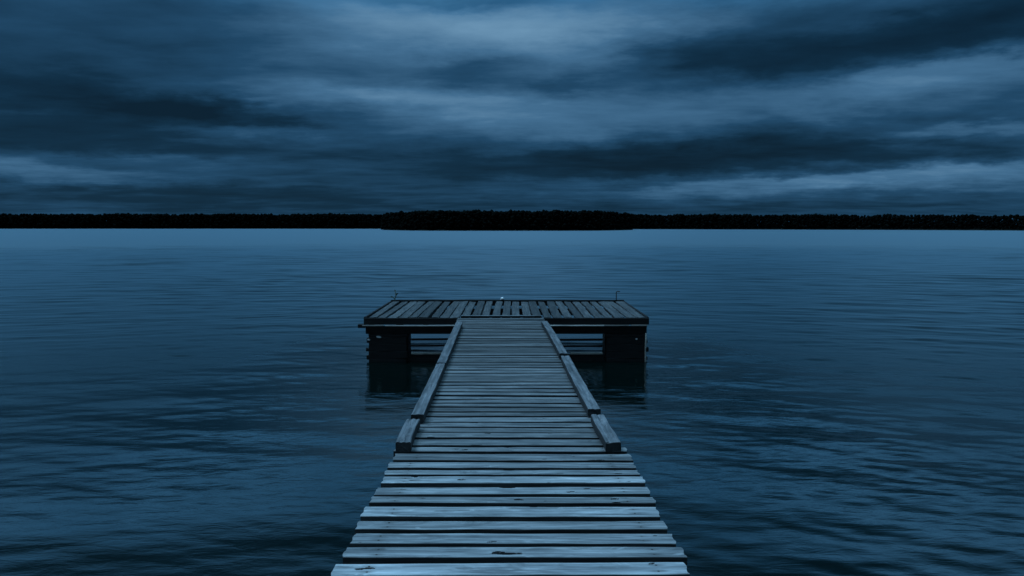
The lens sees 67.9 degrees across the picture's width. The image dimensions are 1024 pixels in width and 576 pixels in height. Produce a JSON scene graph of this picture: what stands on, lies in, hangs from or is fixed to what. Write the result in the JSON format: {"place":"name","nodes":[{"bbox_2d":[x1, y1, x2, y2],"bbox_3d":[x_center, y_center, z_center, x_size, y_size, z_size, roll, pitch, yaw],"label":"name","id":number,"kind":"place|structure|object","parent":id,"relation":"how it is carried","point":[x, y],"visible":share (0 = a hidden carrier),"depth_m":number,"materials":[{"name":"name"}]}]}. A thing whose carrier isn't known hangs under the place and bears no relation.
{"place":"outdoors","nodes":[
{"label":"outdoors","id":0,"kind":"place"},
{"bbox_2d":[383,228,632,230],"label":"shoreline","id":1,"kind":"structure","parent":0,"point":[508,230],"depth_m":457.95,"materials":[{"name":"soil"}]},
{"bbox_2d":[380,209,634,230],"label":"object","id":2,"kind":"object","parent":1,"relation":"on","point":[475,219],"visible":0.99,"depth_m":458.75,"materials":[{"name":"black plant"}]},
{"bbox_2d":[0,229,1023,575],"bbox_3d":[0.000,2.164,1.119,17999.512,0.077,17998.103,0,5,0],"label":"lake water","id":3,"kind":"structure","parent":0,"point":[238,403],"depth_m":10.62,"materials":[{"name":"blue liquid"}]},
{"bbox_2d":[358,300,648,361],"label":"dock platform","id":4,"kind":"structure","parent":3,"relation":"in","point":[621,339],"depth_m":12.71,"materials":[{"name":"grey wood"}]},
{"bbox_2d":[331,315,689,575],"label":"wooden walkway","id":5,"kind":"structure","parent":3,"relation":"in","point":[511,457],"depth_m":4.35,"materials":[{"name":"grey wood"}]},
{"bbox_2d":[0,226,1023,229],"bbox_3d":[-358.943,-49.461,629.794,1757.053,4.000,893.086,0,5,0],"label":"shore","id":6,"kind":"structure","parent":0,"point":[880,228],"depth_m":707.05,"materials":[{"name":"soil"}]},
{"bbox_2d":[0,213,1023,229],"bbox_3d":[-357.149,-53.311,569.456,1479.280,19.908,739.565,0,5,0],"label":"wood","id":7,"kind":"object","parent":6,"relation":"on","point":[362,220],"visible":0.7,"depth_m":877.21,"materials":[{"name":"black plant"}]},
{"bbox_2d":[0,0,1023,225],"label":"sky","id":8,"kind":"structure","parent":0,"point":[276,107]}
]}

